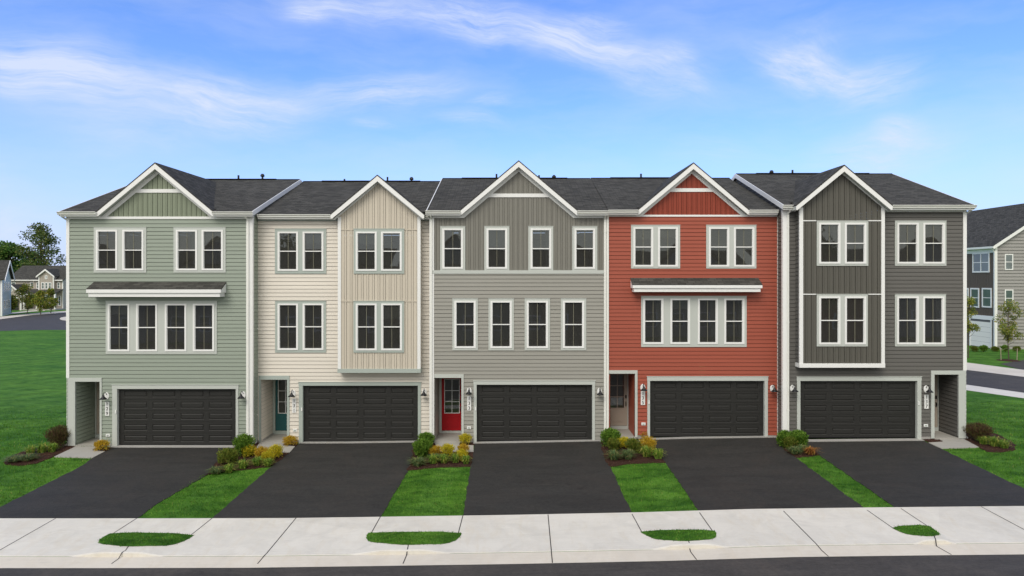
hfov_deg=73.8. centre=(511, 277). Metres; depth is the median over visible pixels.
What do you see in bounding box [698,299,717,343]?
window
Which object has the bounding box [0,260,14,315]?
suburban house
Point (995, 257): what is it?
apartment building
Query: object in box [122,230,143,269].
window
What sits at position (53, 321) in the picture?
road
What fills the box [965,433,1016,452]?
mulch bed
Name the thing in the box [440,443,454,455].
shrub
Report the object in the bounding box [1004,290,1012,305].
window
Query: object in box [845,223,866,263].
window
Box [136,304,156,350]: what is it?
window
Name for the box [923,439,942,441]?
mulch bed
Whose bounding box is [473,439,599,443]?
garage apron
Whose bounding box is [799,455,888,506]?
lawn grass
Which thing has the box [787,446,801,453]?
ground cover plant
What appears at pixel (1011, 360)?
mulch ring
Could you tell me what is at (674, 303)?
window
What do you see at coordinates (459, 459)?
mulch chips
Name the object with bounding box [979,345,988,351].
shrub
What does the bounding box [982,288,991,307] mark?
window
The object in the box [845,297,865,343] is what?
window
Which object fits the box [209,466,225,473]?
ground cover plant
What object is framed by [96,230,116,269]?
window
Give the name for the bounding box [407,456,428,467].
ground cover plant
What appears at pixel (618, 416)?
front door
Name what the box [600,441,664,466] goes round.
mulch bed
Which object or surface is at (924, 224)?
window
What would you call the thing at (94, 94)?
sky
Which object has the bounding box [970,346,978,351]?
shrub
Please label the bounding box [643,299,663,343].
window
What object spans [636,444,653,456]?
daylily
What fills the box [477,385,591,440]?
garage door
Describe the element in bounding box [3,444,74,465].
mulch bed
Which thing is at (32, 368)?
ground
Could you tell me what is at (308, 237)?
window
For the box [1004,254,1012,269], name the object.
window
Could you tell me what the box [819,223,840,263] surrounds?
window
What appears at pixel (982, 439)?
daylily
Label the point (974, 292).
window
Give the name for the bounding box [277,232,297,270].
window
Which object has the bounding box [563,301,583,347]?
window
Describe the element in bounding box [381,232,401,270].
window
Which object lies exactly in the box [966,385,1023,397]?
sidewalk
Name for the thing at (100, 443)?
shrub
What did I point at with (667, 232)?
window
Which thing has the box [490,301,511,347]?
window
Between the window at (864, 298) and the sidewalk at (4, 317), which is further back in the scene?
the sidewalk at (4, 317)
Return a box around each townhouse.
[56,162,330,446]
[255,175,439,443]
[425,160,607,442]
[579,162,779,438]
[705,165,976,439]
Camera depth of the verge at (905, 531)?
19.56 m
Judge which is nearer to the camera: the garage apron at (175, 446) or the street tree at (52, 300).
the garage apron at (175, 446)
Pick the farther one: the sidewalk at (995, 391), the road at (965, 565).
the sidewalk at (995, 391)
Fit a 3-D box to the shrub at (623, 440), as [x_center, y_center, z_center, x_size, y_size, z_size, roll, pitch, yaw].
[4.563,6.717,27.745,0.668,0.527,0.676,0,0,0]
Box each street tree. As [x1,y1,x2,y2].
[11,294,18,312]
[13,283,38,313]
[31,290,49,314]
[42,288,58,312]
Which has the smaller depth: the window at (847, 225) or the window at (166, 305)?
the window at (847, 225)
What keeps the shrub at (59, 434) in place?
on the mulch bed at (44, 457)
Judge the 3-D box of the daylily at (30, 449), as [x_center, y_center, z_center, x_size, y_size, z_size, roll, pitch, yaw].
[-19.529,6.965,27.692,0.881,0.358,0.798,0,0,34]
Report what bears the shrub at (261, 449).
on the mulch bed at (249, 462)
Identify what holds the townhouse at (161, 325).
on the ground at (32, 368)
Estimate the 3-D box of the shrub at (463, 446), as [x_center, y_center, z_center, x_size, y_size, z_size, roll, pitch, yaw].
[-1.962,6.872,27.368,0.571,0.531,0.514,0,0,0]
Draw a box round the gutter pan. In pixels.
[0,543,1023,567]
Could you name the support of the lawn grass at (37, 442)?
on the ground at (32, 368)
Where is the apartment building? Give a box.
[934,203,1023,348]
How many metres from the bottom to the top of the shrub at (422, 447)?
0.841 m
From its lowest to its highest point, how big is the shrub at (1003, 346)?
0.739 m
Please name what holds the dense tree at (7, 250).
on the ground at (32, 368)
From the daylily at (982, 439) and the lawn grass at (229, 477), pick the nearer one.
the lawn grass at (229, 477)
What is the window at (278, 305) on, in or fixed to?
in the townhouse at (350, 311)
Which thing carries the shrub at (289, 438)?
on the mulch bed
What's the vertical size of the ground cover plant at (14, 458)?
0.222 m
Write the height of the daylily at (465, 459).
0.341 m
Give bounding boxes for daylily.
[21,444,39,453]
[30,441,48,452]
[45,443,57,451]
[221,462,239,472]
[235,457,252,468]
[248,456,264,465]
[261,458,274,465]
[425,452,440,463]
[435,453,450,462]
[448,452,460,462]
[462,454,472,463]
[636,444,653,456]
[649,448,667,458]
[975,435,990,443]
[984,435,1005,446]
[994,439,1013,447]
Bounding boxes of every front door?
[97,382,99,433]
[276,380,286,429]
[442,378,460,429]
[610,374,626,425]
[935,375,936,426]
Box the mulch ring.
[997,359,1019,361]
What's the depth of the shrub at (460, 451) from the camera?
26.60 m
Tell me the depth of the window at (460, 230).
28.83 m
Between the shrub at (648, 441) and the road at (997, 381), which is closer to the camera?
the shrub at (648, 441)
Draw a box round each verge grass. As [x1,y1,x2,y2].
[97,531,191,546]
[366,530,460,544]
[641,528,715,539]
[892,524,940,535]
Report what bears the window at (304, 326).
in the townhouse at (350, 311)
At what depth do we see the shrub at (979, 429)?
27.91 m
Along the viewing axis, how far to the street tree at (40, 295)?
131.61 m
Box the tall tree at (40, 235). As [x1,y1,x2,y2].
[13,221,65,268]
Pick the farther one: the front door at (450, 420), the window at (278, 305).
the front door at (450, 420)
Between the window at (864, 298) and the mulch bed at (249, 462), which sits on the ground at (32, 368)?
the mulch bed at (249, 462)
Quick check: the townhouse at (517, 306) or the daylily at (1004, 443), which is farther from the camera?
the townhouse at (517, 306)
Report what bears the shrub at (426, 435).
on the mulch bed at (438, 464)
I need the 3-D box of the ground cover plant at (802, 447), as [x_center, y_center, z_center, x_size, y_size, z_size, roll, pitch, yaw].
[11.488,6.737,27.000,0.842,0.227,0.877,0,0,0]
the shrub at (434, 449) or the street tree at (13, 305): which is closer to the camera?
the shrub at (434, 449)
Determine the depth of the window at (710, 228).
28.83 m
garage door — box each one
[119,389,235,444]
[304,386,417,441]
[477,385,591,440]
[650,381,762,436]
[800,381,914,437]
[971,321,989,347]
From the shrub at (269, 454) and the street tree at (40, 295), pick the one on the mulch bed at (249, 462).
the shrub at (269, 454)
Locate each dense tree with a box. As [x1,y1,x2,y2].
[0,240,33,272]
[13,247,46,272]
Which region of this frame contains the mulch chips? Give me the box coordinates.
[5,434,1012,471]
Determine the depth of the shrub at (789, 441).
27.20 m
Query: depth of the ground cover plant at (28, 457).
26.82 m
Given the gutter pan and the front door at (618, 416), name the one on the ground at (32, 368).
the gutter pan
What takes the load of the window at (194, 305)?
in the townhouse at (161, 325)
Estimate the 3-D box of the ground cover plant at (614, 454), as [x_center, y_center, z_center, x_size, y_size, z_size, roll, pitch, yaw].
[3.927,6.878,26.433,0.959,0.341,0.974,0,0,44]
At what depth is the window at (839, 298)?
27.83 m
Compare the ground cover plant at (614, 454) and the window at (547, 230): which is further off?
the window at (547, 230)
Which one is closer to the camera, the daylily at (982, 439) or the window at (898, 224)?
the daylily at (982, 439)
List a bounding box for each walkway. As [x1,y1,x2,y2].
[54,447,104,457]
[257,442,294,452]
[435,443,472,451]
[928,439,977,448]
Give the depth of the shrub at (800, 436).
27.33 m
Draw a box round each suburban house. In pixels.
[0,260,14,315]
[11,266,65,309]
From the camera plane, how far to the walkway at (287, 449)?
28.66 m
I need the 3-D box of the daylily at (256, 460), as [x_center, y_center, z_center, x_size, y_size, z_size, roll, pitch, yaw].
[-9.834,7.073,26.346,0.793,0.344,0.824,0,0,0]
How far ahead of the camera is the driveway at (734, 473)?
24.35 m
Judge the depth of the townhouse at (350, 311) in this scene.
29.23 m
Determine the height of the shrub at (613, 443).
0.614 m
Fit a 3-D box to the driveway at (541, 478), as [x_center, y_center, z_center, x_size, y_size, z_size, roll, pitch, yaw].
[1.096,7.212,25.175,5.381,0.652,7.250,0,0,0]
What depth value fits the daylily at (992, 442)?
27.32 m
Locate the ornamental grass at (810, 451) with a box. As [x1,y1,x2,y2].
[801,446,824,454]
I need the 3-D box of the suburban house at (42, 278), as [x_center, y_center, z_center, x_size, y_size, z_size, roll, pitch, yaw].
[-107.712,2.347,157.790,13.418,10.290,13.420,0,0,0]
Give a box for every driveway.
[0,448,230,517]
[213,442,412,517]
[463,441,630,515]
[654,438,862,509]
[807,441,1023,506]
[1002,360,1023,369]
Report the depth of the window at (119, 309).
28.60 m
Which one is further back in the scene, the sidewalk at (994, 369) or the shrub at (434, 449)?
the sidewalk at (994, 369)
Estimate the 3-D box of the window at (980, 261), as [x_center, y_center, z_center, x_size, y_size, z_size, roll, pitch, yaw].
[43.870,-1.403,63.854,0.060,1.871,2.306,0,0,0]
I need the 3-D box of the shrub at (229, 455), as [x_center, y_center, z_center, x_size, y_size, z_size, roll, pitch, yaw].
[-11.052,6.940,26.473,0.861,0.719,0.929,0,0,0]
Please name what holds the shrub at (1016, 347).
on the ground at (32, 368)
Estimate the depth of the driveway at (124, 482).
24.31 m
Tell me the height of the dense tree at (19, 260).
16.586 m
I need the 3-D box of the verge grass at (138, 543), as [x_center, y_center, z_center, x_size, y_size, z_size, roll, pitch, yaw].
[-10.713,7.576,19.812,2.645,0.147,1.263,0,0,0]
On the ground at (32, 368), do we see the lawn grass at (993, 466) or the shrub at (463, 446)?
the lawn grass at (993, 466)
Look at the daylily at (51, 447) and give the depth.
27.84 m
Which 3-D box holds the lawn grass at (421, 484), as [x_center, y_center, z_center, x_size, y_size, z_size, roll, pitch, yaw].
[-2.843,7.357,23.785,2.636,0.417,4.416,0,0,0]
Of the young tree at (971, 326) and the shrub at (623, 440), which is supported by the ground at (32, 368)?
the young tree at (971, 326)
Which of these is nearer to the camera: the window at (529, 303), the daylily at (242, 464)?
the daylily at (242, 464)
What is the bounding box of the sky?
[0,0,1023,265]
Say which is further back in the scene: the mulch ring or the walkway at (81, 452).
the mulch ring
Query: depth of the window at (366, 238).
28.78 m
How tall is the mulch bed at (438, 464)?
0.306 m
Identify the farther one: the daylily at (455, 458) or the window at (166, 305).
the window at (166, 305)
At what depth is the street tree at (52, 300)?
137.88 m
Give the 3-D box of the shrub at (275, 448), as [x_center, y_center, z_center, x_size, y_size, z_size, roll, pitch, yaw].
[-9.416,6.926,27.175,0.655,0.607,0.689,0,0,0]
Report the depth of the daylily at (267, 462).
26.21 m
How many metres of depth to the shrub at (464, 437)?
28.55 m
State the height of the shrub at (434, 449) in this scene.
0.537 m
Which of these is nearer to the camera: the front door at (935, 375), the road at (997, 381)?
the front door at (935, 375)
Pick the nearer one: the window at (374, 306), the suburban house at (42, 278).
the window at (374, 306)
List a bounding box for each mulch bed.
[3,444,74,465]
[203,443,287,475]
[406,443,472,470]
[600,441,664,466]
[778,441,818,457]
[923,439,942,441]
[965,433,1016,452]
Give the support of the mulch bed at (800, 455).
on the ground at (32, 368)
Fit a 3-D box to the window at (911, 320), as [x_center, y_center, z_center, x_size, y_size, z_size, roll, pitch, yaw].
[16.385,1.779,28.339,0.900,1.982,0.212,0,0,0]
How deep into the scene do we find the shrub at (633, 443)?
27.07 m
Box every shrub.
[43,425,70,448]
[93,439,110,450]
[216,447,238,464]
[232,433,255,456]
[241,444,255,456]
[254,446,268,458]
[261,450,275,459]
[268,444,283,457]
[282,434,297,444]
[412,437,432,456]
[417,432,434,442]
[428,445,441,455]
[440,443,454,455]
[454,448,468,460]
[456,443,469,453]
[458,433,471,443]
[600,428,620,445]
[606,437,621,450]
[618,436,627,447]
[624,437,641,453]
[639,435,656,450]
[776,429,793,447]
[781,436,797,447]
[791,429,808,445]
[962,420,995,441]
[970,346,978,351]
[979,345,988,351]
[991,346,999,351]
[1000,344,1009,351]
[1012,346,1020,350]
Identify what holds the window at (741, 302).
in the townhouse at (692, 269)
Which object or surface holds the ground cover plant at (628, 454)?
on the mulch bed at (643, 460)
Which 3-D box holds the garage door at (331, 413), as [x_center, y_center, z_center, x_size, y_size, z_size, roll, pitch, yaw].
[-6.493,5.842,29.360,4.929,2.426,0.040,0,0,0]
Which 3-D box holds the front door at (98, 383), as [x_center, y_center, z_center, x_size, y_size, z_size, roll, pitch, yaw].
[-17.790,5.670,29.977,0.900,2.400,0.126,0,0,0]
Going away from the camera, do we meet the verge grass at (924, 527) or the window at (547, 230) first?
the verge grass at (924, 527)
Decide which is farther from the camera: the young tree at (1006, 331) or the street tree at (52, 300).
the street tree at (52, 300)
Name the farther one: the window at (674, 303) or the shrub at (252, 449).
the window at (674, 303)
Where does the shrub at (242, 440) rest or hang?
on the mulch bed at (249, 462)
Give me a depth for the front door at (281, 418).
30.66 m
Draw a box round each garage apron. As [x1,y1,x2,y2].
[111,445,234,447]
[299,441,413,443]
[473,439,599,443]
[651,436,776,439]
[808,438,924,441]
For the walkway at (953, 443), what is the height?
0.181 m
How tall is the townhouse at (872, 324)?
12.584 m
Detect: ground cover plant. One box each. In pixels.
[1,454,24,461]
[12,452,38,461]
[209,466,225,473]
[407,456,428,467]
[601,449,621,459]
[619,449,636,459]
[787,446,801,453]
[793,444,811,450]
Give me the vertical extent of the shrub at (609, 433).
0.891 m
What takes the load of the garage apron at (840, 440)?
on the ground at (32, 368)
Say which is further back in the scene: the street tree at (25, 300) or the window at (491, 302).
the street tree at (25, 300)
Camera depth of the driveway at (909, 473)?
24.29 m
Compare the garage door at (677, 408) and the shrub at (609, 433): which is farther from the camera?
the garage door at (677, 408)
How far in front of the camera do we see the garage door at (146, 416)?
28.75 m
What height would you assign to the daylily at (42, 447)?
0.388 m
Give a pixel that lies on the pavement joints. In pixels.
(549, 535)
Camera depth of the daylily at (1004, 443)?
27.08 m
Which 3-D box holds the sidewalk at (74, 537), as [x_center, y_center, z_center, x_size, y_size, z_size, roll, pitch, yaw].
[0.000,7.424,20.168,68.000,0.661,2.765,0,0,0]
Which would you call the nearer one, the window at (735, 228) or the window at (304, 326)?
the window at (735, 228)
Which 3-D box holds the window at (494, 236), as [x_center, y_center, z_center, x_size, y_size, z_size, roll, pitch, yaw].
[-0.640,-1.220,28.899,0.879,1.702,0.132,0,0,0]
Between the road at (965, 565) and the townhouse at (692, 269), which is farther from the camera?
the townhouse at (692, 269)
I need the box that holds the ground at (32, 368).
[0,310,1023,567]
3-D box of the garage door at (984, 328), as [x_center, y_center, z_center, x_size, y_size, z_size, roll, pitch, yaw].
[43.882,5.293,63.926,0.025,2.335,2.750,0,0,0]
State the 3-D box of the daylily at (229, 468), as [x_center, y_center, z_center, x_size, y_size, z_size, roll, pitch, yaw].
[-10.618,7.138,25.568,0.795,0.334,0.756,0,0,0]
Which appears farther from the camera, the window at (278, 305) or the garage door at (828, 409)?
the window at (278, 305)
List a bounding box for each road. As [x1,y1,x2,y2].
[0,313,65,330]
[0,554,1023,575]
[966,370,1023,392]
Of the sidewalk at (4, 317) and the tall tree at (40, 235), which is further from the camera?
the tall tree at (40, 235)
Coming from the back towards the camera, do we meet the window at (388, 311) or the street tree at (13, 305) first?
the street tree at (13, 305)
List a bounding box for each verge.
[893,525,937,535]
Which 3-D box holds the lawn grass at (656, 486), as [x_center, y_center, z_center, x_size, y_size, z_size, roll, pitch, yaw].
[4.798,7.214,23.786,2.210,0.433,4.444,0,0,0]
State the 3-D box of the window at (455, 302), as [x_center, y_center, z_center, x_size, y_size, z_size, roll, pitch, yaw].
[-1.983,1.988,28.871,0.904,1.994,0.077,0,0,0]
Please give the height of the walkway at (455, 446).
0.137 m
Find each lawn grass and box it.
[0,405,110,505]
[143,467,263,517]
[382,466,468,515]
[611,462,694,511]
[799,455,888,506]
[947,397,1023,487]
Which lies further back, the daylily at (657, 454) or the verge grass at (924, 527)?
the daylily at (657, 454)
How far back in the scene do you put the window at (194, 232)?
28.58 m
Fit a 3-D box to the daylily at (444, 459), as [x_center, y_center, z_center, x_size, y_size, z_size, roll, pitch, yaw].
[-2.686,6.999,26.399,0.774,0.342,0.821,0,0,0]
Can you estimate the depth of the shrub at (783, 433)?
27.52 m
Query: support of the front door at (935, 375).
in the townhouse at (872, 324)
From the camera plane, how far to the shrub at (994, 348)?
60.10 m
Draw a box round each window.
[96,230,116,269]
[108,304,129,350]
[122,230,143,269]
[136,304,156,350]
[165,304,185,350]
[176,230,196,269]
[193,304,213,350]
[201,230,222,269]
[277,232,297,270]
[277,304,297,349]
[303,232,323,270]
[303,304,323,349]
[356,232,376,270]
[356,304,376,349]
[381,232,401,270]
[381,304,401,349]
[442,228,462,268]
[454,301,475,347]
[486,228,506,268]
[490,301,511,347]
[527,301,547,347]
[531,228,550,268]
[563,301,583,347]
[574,228,594,268]
[633,227,652,266]
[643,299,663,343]
[658,227,677,266]
[670,299,689,343]
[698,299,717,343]
[709,227,728,266]
[724,299,744,343]
[734,227,754,266]
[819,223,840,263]
[819,297,840,343]
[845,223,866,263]
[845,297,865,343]
[897,223,918,263]
[897,297,918,343]
[923,223,944,263]
[923,297,944,343]
[970,288,978,307]
[972,252,989,272]
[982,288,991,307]
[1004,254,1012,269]
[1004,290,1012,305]
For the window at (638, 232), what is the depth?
28.84 m
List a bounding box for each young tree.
[967,296,979,357]
[992,299,1023,359]
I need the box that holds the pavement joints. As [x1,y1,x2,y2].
[0,508,1022,563]
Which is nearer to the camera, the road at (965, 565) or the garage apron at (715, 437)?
the road at (965, 565)
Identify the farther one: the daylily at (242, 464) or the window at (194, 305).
the window at (194, 305)
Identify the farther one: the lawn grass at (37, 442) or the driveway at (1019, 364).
the driveway at (1019, 364)
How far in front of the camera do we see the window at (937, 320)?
28.25 m
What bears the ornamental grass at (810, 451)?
on the mulch bed at (800, 455)
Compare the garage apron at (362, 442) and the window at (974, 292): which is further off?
the window at (974, 292)
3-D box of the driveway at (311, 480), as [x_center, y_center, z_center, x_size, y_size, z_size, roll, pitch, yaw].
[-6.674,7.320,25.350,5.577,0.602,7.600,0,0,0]
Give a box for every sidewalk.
[0,311,65,318]
[0,506,1023,556]
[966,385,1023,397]
[967,363,1023,376]
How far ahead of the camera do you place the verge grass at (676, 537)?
19.61 m
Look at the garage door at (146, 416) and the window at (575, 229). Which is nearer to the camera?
the garage door at (146, 416)
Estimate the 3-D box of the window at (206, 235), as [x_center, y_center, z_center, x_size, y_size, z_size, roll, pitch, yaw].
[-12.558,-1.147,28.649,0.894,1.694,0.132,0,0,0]

